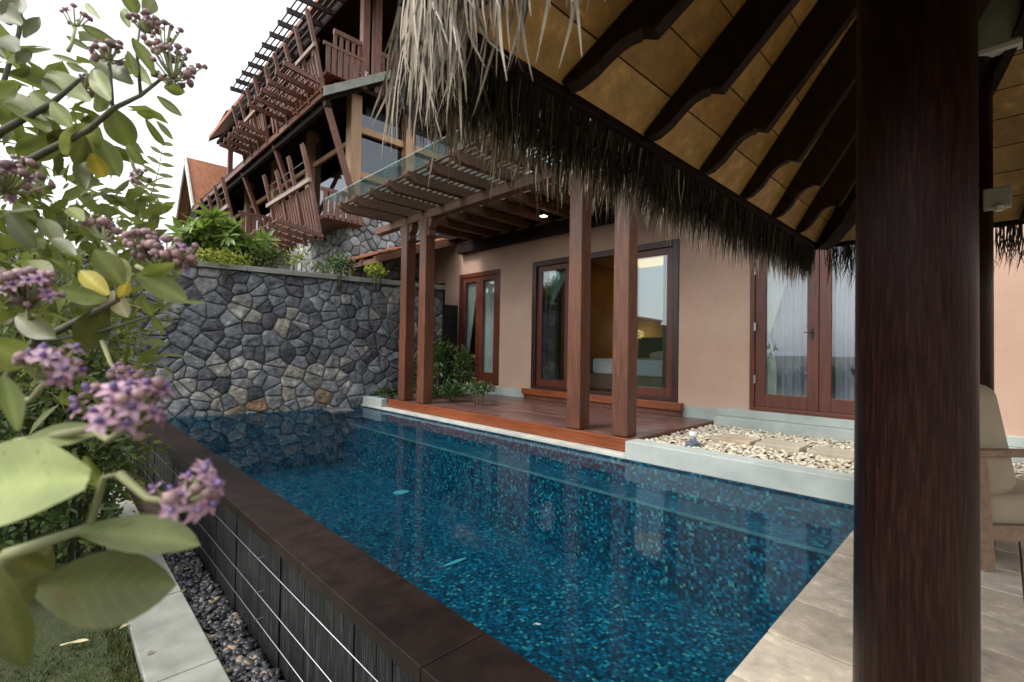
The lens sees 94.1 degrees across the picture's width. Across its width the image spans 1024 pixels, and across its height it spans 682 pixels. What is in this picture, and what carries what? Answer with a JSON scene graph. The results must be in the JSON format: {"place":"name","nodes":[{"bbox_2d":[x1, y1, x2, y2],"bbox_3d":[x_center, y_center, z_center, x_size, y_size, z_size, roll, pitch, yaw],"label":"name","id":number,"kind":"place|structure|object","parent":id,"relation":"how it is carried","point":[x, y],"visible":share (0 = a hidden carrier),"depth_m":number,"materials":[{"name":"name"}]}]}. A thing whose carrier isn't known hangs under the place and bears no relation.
{"place":"outdoors","nodes":[
{"label":"outdoors","id":0,"kind":"place"},
{"bbox_2d":[0,493,142,681],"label":"lawn","id":1,"kind":"structure","parent":0,"point":[52,630],"depth_m":2.78,"materials":[{"name":"plant"}]},
{"bbox_2d":[0,399,75,557],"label":"garden shrub","id":2,"kind":"object","parent":1,"relation":"on","point":[5,530],"visible":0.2,"depth_m":3.35,"materials":[{"name":"green plant"}]},
{"bbox_2d":[0,179,99,540],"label":"garden shrub","id":3,"kind":"object","parent":1,"relation":"on","point":[14,255],"visible":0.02,"depth_m":4.24,"materials":[{"name":"green plant"}]},
{"bbox_2d":[0,299,146,569],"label":"garden shrub","id":4,"kind":"object","parent":1,"relation":"on","point":[111,485],"visible":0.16,"depth_m":3.56,"materials":[{"name":"green plant"}]},
{"bbox_2d":[61,317,85,563],"bbox_3d":[-3.477,0.789,3.735,0.324,2.062,0.329,2,-1,-44],"label":"garden shrub","id":5,"kind":"object","parent":1,"relation":"on","point":[72,525],"visible":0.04,"depth_m":3.71,"materials":[{"name":"green plant"}]},
{"bbox_2d":[0,203,148,564],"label":"garden shrub","id":6,"kind":"object","parent":1,"relation":"on","point":[11,333],"visible":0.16,"depth_m":3.56,"materials":[{"name":"green plant"}]},
{"bbox_2d":[60,638,88,645],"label":"fallen leaf","id":7,"kind":"object","parent":1,"relation":"on","point":[78,641],"visible":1,"depth_m":2.80,"materials":[{"name":"beige plant"}]},
{"bbox_2d":[53,447,117,526],"bbox_3d":[-4.157,1.111,4.620,0.642,1.431,0.884,2,-1,-44],"label":"garden shrub","id":8,"kind":"object","parent":1,"relation":"on","point":[86,505],"visible":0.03,"depth_m":4.54,"materials":[{"name":"green plant"}]},
{"bbox_2d":[0,191,174,559],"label":"garden shrub","id":9,"kind":"object","parent":1,"relation":"on","point":[113,353],"visible":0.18,"depth_m":3.95,"materials":[{"name":"green plant"}]},
{"bbox_2d":[66,329,135,551],"bbox_3d":[-3.616,0.766,4.183,0.580,2.123,0.692,2,-1,-44],"label":"garden shrub","id":10,"kind":"object","parent":1,"relation":"on","point":[105,462],"visible":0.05,"depth_m":4.13,"materials":[{"name":"green plant"}]},
{"bbox_2d":[0,0,207,434],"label":"crown flower bush","id":11,"kind":"object","parent":1,"relation":"on","point":[87,148],"visible":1,"depth_m":1.01,"materials":[{"name":"green plant"}]},
{"bbox_2d":[0,337,224,668],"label":"crown flower bush","id":12,"kind":"object","parent":1,"relation":"on","point":[125,580],"visible":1,"depth_m":0.45,"materials":[{"name":"green plant"}]},
{"bbox_2d":[115,142,173,225],"bbox_3d":[-2.014,-0.865,2.614,0.282,0.480,0.120,1,-1,-12],"label":"fern","id":13,"kind":"object","parent":1,"relation":"on","point":[142,185],"visible":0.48,"depth_m":2.60,"materials":[{"name":"green plant"}]},
{"bbox_2d":[0,248,445,469],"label":"stone wall","id":14,"kind":"structure","parent":1,"relation":"on","point":[244,339],"depth_m":8.33,"materials":[{"name":"stone"}]},
{"bbox_2d":[195,247,254,280],"bbox_3d":[-4.810,-1.267,7.880,1.012,0.569,0.592,2,-1,-44],"label":"wall top shrub","id":15,"kind":"object","parent":14,"relation":"on","point":[222,256],"visible":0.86,"depth_m":7.84,"materials":[{"name":"green plant"}]},
{"bbox_2d":[236,244,293,268],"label":"wall top shrub","id":16,"kind":"object","parent":14,"relation":"on","point":[262,257],"visible":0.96,"depth_m":8.43,"materials":[{"name":"green plant"}]},
{"bbox_2d":[312,261,331,273],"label":"wall top shrub","id":17,"kind":"object","parent":14,"relation":"on","point":[320,268],"visible":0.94,"depth_m":8.88,"materials":[{"name":"green plant"}]},
{"bbox_2d":[323,251,358,290],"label":"wall top shrub","id":18,"kind":"object","parent":14,"relation":"on","point":[340,266],"visible":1,"depth_m":8.88,"materials":[{"name":"green plant"}]},
{"bbox_2d":[364,261,388,292],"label":"wall top shrub","id":19,"kind":"object","parent":14,"relation":"on","point":[379,273],"visible":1,"depth_m":9.05,"materials":[{"name":"green plant"}]},
{"bbox_2d":[441,304,457,391],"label":"garden gate","id":20,"kind":"structure","parent":14,"relation":"attached to","point":[450,321],"depth_m":10.85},
{"bbox_2d":[97,468,230,681],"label":"path","id":21,"kind":"structure","parent":0,"point":[167,629],"depth_m":2.82,"materials":[{"name":"concrete"}]},
{"bbox_2d":[126,472,255,649],"bbox_3d":[-2.279,1.930,3.502,0.245,0.001,10.200,2,-1,-44],"label":"trough bed","id":22,"kind":"object","parent":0,"point":[149,508],"depth_m":5.60,"materials":[{"name":"soil"}]},
{"bbox_2d":[162,549,287,681],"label":"dark pebbles","id":23,"kind":"object","parent":22,"relation":"on","point":[233,643],"visible":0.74,"depth_m":3.15,"materials":[{"name":"black gravel"}]},
{"bbox_2d":[0,0,590,252],"label":"sky","id":24,"kind":"structure","parent":0,"point":[222,35],"materials":[{"name":"white"}]},
{"bbox_2d":[135,406,853,681],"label":"swimming pool","id":25,"kind":"structure","parent":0,"point":[389,546],"depth_m":4.13,"materials":[{"name":"blue liquid"}]},
{"bbox_2d":[136,460,302,681],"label":"steel cable","id":26,"kind":"object","parent":25,"relation":"attached to","point":[245,605],"visible":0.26,"depth_m":2.96,"materials":[{"name":"grey metal"}]},
{"bbox_2d":[137,446,331,681],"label":"steel cable","id":27,"kind":"object","parent":25,"relation":"attached to","point":[256,592],"visible":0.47,"depth_m":2.83,"materials":[{"name":"grey metal"}]},
{"bbox_2d":[145,443,378,681],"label":"steel cable","id":28,"kind":"object","parent":25,"relation":"attached to","point":[341,644],"visible":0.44,"depth_m":2.48,"materials":[{"name":"grey metal"}]},
{"bbox_2d":[323,407,353,413],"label":"stone slab","id":29,"kind":"structure","parent":25,"relation":"on","point":[333,410],"depth_m":8.55,"materials":[{"name":"grey stone"}]},
{"bbox_2d":[361,403,624,458],"bbox_3d":[-0.844,1.231,7.356,0.372,0.042,6.193,2,-1,-44],"label":"pool edge","id":30,"kind":"object","parent":25,"relation":"on","point":[588,448],"visible":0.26,"depth_m":6.22,"materials":[{"name":"stone"}]},
{"bbox_2d":[363,393,439,406],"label":"bed kerb","id":31,"kind":"structure","parent":30,"relation":"on","point":[376,401],"depth_m":8.97,"materials":[{"name":"grey paint"}]},
{"bbox_2d":[388,388,713,451],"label":"wooden deck","id":32,"kind":"structure","parent":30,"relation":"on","point":[540,412],"depth_m":7.02,"materials":[{"name":"red wood"}]},
{"bbox_2d":[413,384,441,397],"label":"bed plant","id":33,"kind":"object","parent":32,"relation":"on","point":[435,391],"visible":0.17,"depth_m":9.11,"materials":[{"name":"green plant"}]},
{"bbox_2d":[433,335,456,396],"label":"bed plant","id":34,"kind":"object","parent":32,"relation":"on","point":[442,365],"visible":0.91,"depth_m":9.38,"materials":[{"name":"green plant"}]},
{"bbox_2d":[437,381,469,401],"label":"bed plant","id":35,"kind":"object","parent":32,"relation":"on","point":[453,390],"visible":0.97,"depth_m":8.45,"materials":[{"name":"green plant"}]},
{"bbox_2d":[446,344,477,396],"bbox_3d":[-1.045,0.617,9.469,0.650,1.130,0.792,2,-1,-44],"label":"bed plant","id":36,"kind":"object","parent":32,"relation":"on","point":[461,371],"visible":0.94,"depth_m":9.39,"materials":[{"name":"green plant"}]},
{"bbox_2d":[458,379,496,405],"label":"bed plant","id":37,"kind":"object","parent":32,"relation":"on","point":[478,386],"visible":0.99,"depth_m":7.94,"materials":[{"name":"green plant"}]},
{"bbox_2d":[337,111,677,436],"bbox_3d":[0.067,-0.695,7.210,3.375,3.535,7.020,2,-1,-44],"label":"pergola","id":38,"kind":"object","parent":32,"relation":"on","point":[465,213],"visible":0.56,"depth_m":7.24,"materials":[{"name":"brown wood"}]},
{"bbox_2d":[539,209,547,217],"bbox_3d":[0.550,-2.251,8.283,0.120,0.172,0.120,2,-1,-44],"label":"ceiling spotlight","id":39,"kind":"object","parent":38,"relation":"attached to","point":[543,213],"visible":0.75,"depth_m":8.24,"materials":[{"name":"beige"}]},
{"bbox_2d":[444,422,853,505],"bbox_3d":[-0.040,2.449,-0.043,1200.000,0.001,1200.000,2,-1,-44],"label":"ground","id":40,"kind":"structure","parent":0,"point":[675,469],"depth_m":9.70,"materials":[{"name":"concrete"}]},
{"bbox_2d":[416,195,1023,462],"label":"guest house","id":41,"kind":"structure","parent":0,"point":[705,317],"depth_m":7.06,"materials":[{"name":"beige paint"}]},
{"bbox_2d":[435,283,444,303],"bbox_3d":[-1.771,-0.809,11.691,0.160,1.166,0.696,2,-1,-44],"label":"window frame","id":42,"kind":"structure","parent":41,"relation":"in","point":[443,284],"depth_m":11.53,"materials":[{"name":"brown wood"}]},
{"bbox_2d":[461,276,479,380],"bbox_3d":[-0.923,-0.272,10.700,0.050,2.300,0.594,2,-1,-44],"label":"door leaf","id":43,"kind":"structure","parent":41,"relation":"in","point":[475,279],"depth_m":10.61,"materials":[{"name":"brown wood"}]},
{"bbox_2d":[466,282,475,369],"bbox_3d":[-0.886,-0.266,10.765,0.056,2.340,0.500,2,-1,-44],"label":"curtain","id":44,"kind":"object","parent":41,"relation":"hanging from","point":[471,297],"visible":0.56,"depth_m":10.82,"materials":[{"name":"white fabric"}]},
{"bbox_2d":[478,274,496,381],"bbox_3d":[-0.505,-0.273,10.272,0.050,2.300,0.594,2,-1,-44],"label":"door leaf","id":45,"kind":"structure","parent":41,"relation":"in","point":[489,377],"depth_m":10.38,"materials":[{"name":"brown wood"}]},
{"bbox_2d":[483,280,493,372],"bbox_3d":[-0.459,-0.266,10.329,0.056,2.340,0.500,2,-1,-44],"label":"curtain","id":46,"kind":"object","parent":41,"relation":"hanging from","point":[488,325],"visible":0.55,"depth_m":10.37,"materials":[{"name":"white fabric"}]},
{"bbox_2d":[536,263,568,387],"bbox_3d":[0.782,-0.286,8.980,0.050,2.301,0.796,2,-1,-44],"label":"door leaf","id":47,"kind":"structure","parent":41,"relation":"in","point":[539,381],"depth_m":9.11,"materials":[{"name":"brown wood"}]},
{"bbox_2d":[542,269,564,380],"bbox_3d":[0.889,-0.284,8.956,0.050,2.301,0.790,2,-1,-44],"label":"door leaf","id":48,"kind":"structure","parent":41,"relation":"in","point":[546,274],"depth_m":9.17,"materials":[{"name":"brown wood"}]},
{"bbox_2d":[549,270,564,310],"bbox_3d":[0.769,-0.285,9.272,0.056,2.380,1.250,2,-1,-44],"label":"curtain","id":49,"kind":"object","parent":41,"relation":"hanging from","point":[556,280],"visible":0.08,"depth_m":9.23,"materials":[{"name":"white fabric"}]},
{"bbox_2d":[590,337,662,388],"bbox_3d":[3.305,0.447,10.216,2.620,1.130,2.800,2,-1,-44],"label":"bed","id":50,"kind":"object","parent":41,"relation":"on","point":[649,366],"visible":0.26,"depth_m":9.82,"materials":[{"name":"white fabric"}]},
{"bbox_2d":[640,255,666,387],"bbox_3d":[2.168,-0.287,7.647,0.050,2.301,0.790,2,-1,-44],"label":"door leaf","id":51,"kind":"structure","parent":41,"relation":"in","point":[664,256],"depth_m":7.40,"materials":[{"name":"brown wood"}]},
{"bbox_2d":[637,247,672,397],"bbox_3d":[2.190,-0.288,7.538,0.050,2.301,0.796,2,-1,-44],"label":"door leaf","id":52,"kind":"structure","parent":41,"relation":"in","point":[649,391],"depth_m":7.30,"materials":[{"name":"brown wood"}]},
{"bbox_2d":[766,262,789,394],"bbox_3d":[3.551,-0.264,6.223,0.056,2.320,0.600,2,-1,-44],"label":"curtain","id":53,"kind":"object","parent":41,"relation":"hanging from","point":[775,291],"visible":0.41,"depth_m":6.32,"materials":[{"name":"white fabric"}]},
{"bbox_2d":[753,250,819,411],"bbox_3d":[3.507,-0.276,6.115,0.118,2.290,0.741,2,-1,-44],"label":"door leaf","id":54,"kind":"structure","parent":41,"relation":"in","point":[811,402],"depth_m":6.02,"materials":[{"name":"brown wood"}]},
{"bbox_2d":[770,248,854,399],"bbox_3d":[3.898,-0.263,5.967,0.056,2.320,1.450,2,-1,-44],"label":"curtain","id":55,"kind":"object","parent":41,"relation":"hanging from","point":[788,337],"visible":0.27,"depth_m":6.12,"materials":[{"name":"white fabric"}]},
{"bbox_2d":[819,250,853,414],"bbox_3d":[4.050,-0.277,5.607,0.050,2.290,0.732,2,-1,-44],"label":"door leaf","id":56,"kind":"structure","parent":41,"relation":"in","point":[827,404],"depth_m":5.79,"materials":[{"name":"brown wood"}]},
{"bbox_2d":[645,424,1023,479],"bbox_3d":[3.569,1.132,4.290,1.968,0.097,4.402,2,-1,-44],"label":"white pebbles","id":57,"kind":"object","parent":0,"point":[705,433],"visible":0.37,"depth_m":5.01,"materials":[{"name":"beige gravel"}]},
{"bbox_2d":[685,431,700,446],"bbox_3d":[1.908,1.033,5.019,0.168,0.152,0.150,2,-1,-44],"label":"garden spotlight","id":58,"kind":"object","parent":57,"relation":"on","point":[692,442],"visible":0.97,"depth_m":4.98,"materials":[{"name":"grey metal"}]},
{"bbox_2d":[711,433,761,445],"bbox_3d":[2.514,1.131,5.333,0.380,0.106,0.410,2,-1,-44],"label":"stepping stone","id":59,"kind":"object","parent":57,"relation":"on","point":[738,439],"visible":0.58,"depth_m":5.26,"materials":[{"name":"beige stone"}]},
{"bbox_2d":[756,438,809,454],"bbox_3d":[2.850,1.129,5.018,0.380,0.110,0.410,2,-1,-44],"label":"stepping stone","id":60,"kind":"object","parent":57,"relation":"on","point":[785,445],"visible":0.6,"depth_m":4.94,"materials":[{"name":"beige stone"}]},
{"bbox_2d":[807,445,853,463],"bbox_3d":[3.178,1.130,4.668,0.380,0.106,0.410,2,-1,-44],"label":"stepping stone","id":61,"kind":"object","parent":57,"relation":"on","point":[831,452],"visible":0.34,"depth_m":4.62,"materials":[{"name":"beige stone"}]},
{"bbox_2d":[725,530,1023,681],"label":"paving","id":62,"kind":"structure","parent":0,"point":[808,637],"depth_m":1.91,"materials":[{"name":"stone"}]},
{"bbox_2d":[369,0,1023,681],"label":"thatched pavilion","id":63,"kind":"structure","parent":62,"relation":"on","point":[881,142],"depth_m":1.33,"materials":[{"name":"brown wood"}]},
{"bbox_2d":[983,185,1011,211],"bbox_3d":[2.607,-0.757,2.558,0.092,0.130,0.110,2,-1,-44],"label":"sensor box","id":64,"kind":"object","parent":63,"relation":"attached to","point":[996,199],"visible":1,"depth_m":2.54,"materials":[{"name":"grey plastic"}]},
{"bbox_2d":[978,0,1022,57],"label":"wall lamp","id":65,"kind":"object","parent":63,"relation":"attached to","point":[997,21],"visible":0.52,"depth_m":2.60,"materials":[{"name":"white plastic"}]},
{"bbox_2d":[625,439,853,504],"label":"kerb","id":66,"kind":"structure","parent":62,"relation":"on","point":[830,485],"depth_m":4.14,"materials":[{"name":"grey paint"}]},
{"bbox_2d":[980,384,1023,571],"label":"armchair","id":67,"kind":"object","parent":62,"relation":"on","point":[1001,502],"visible":0.4,"depth_m":2.51,"materials":[{"name":"beige fabric"}]},
{"bbox_2d":[1018,541,1023,599],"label":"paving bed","id":68,"kind":"object","parent":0,"point":[1021,565],"depth_m":2.53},
{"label":"planting bed","id":69,"kind":"structure","parent":0,"visible":0},
{"bbox_2d":[373,386,397,398],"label":"bed plant","id":70,"kind":"object","parent":69,"relation":"on","point":[389,392],"visible":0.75,"depth_m":9.35,"materials":[{"name":"green plant"}]},
{"bbox_2d":[413,356,416,393],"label":"bed plant","id":71,"kind":"object","parent":69,"relation":"on","point":[415,373],"visible":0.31,"depth_m":9.74,"materials":[{"name":"green plant"}]},
{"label":"terrace","id":72,"kind":"structure","parent":0,"visible":0},
{"bbox_2d":[175,156,226,224],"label":"gabled house","id":73,"kind":"structure","parent":72,"relation":"on","point":[199,179],"depth_m":20.14,"materials":[{"name":"tile"}]},
{"bbox_2d":[163,201,248,262],"bbox_3d":[-5.164,-1.665,8.303,1.436,1.362,1.350,2,-1,-44],"label":"frangipani bush","id":74,"kind":"object","parent":72,"relation":"on","point":[201,231],"visible":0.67,"depth_m":8.14,"materials":[{"name":"green plant"}]},
{"bbox_2d":[212,220,281,266],"bbox_3d":[-4.810,-1.574,8.544,1.079,1.198,1.183,2,-1,-44],"label":"frangipani bush","id":75,"kind":"object","parent":72,"relation":"on","point":[263,238],"visible":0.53,"depth_m":8.41,"materials":[{"name":"green plant"}]},
{"bbox_2d":[285,245,312,270],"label":"wall top shrub","id":76,"kind":"object","parent":72,"relation":"on","point":[299,256],"visible":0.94,"depth_m":9.24,"materials":[{"name":"green plant"}]},
{"bbox_2d":[192,0,533,325],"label":"timber villa","id":77,"kind":"object","parent":72,"relation":"on","point":[298,131],"visible":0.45,"depth_m":11.51,"materials":[{"name":"wood"}]},
{"bbox_2d":[231,114,503,232],"bbox_3d":[-6.219,-4.151,17.711,5.550,2.180,13.180,2,-1,-44],"label":"window glass","id":78,"kind":"structure","parent":77,"relation":"in","point":[329,174],"depth_m":11.95,"materials":[{"name":"clear glass"}]},
{"bbox_2d":[323,238,456,276],"bbox_3d":[-2.995,-0.343,11.281,2.098,4.284,2.845,2,-1,-44],"label":"tiled awning","id":79,"kind":"object","parent":72,"relation":"on","point":[380,256],"visible":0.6,"depth_m":10.09,"materials":[{"name":"ceramic"}]}
]}

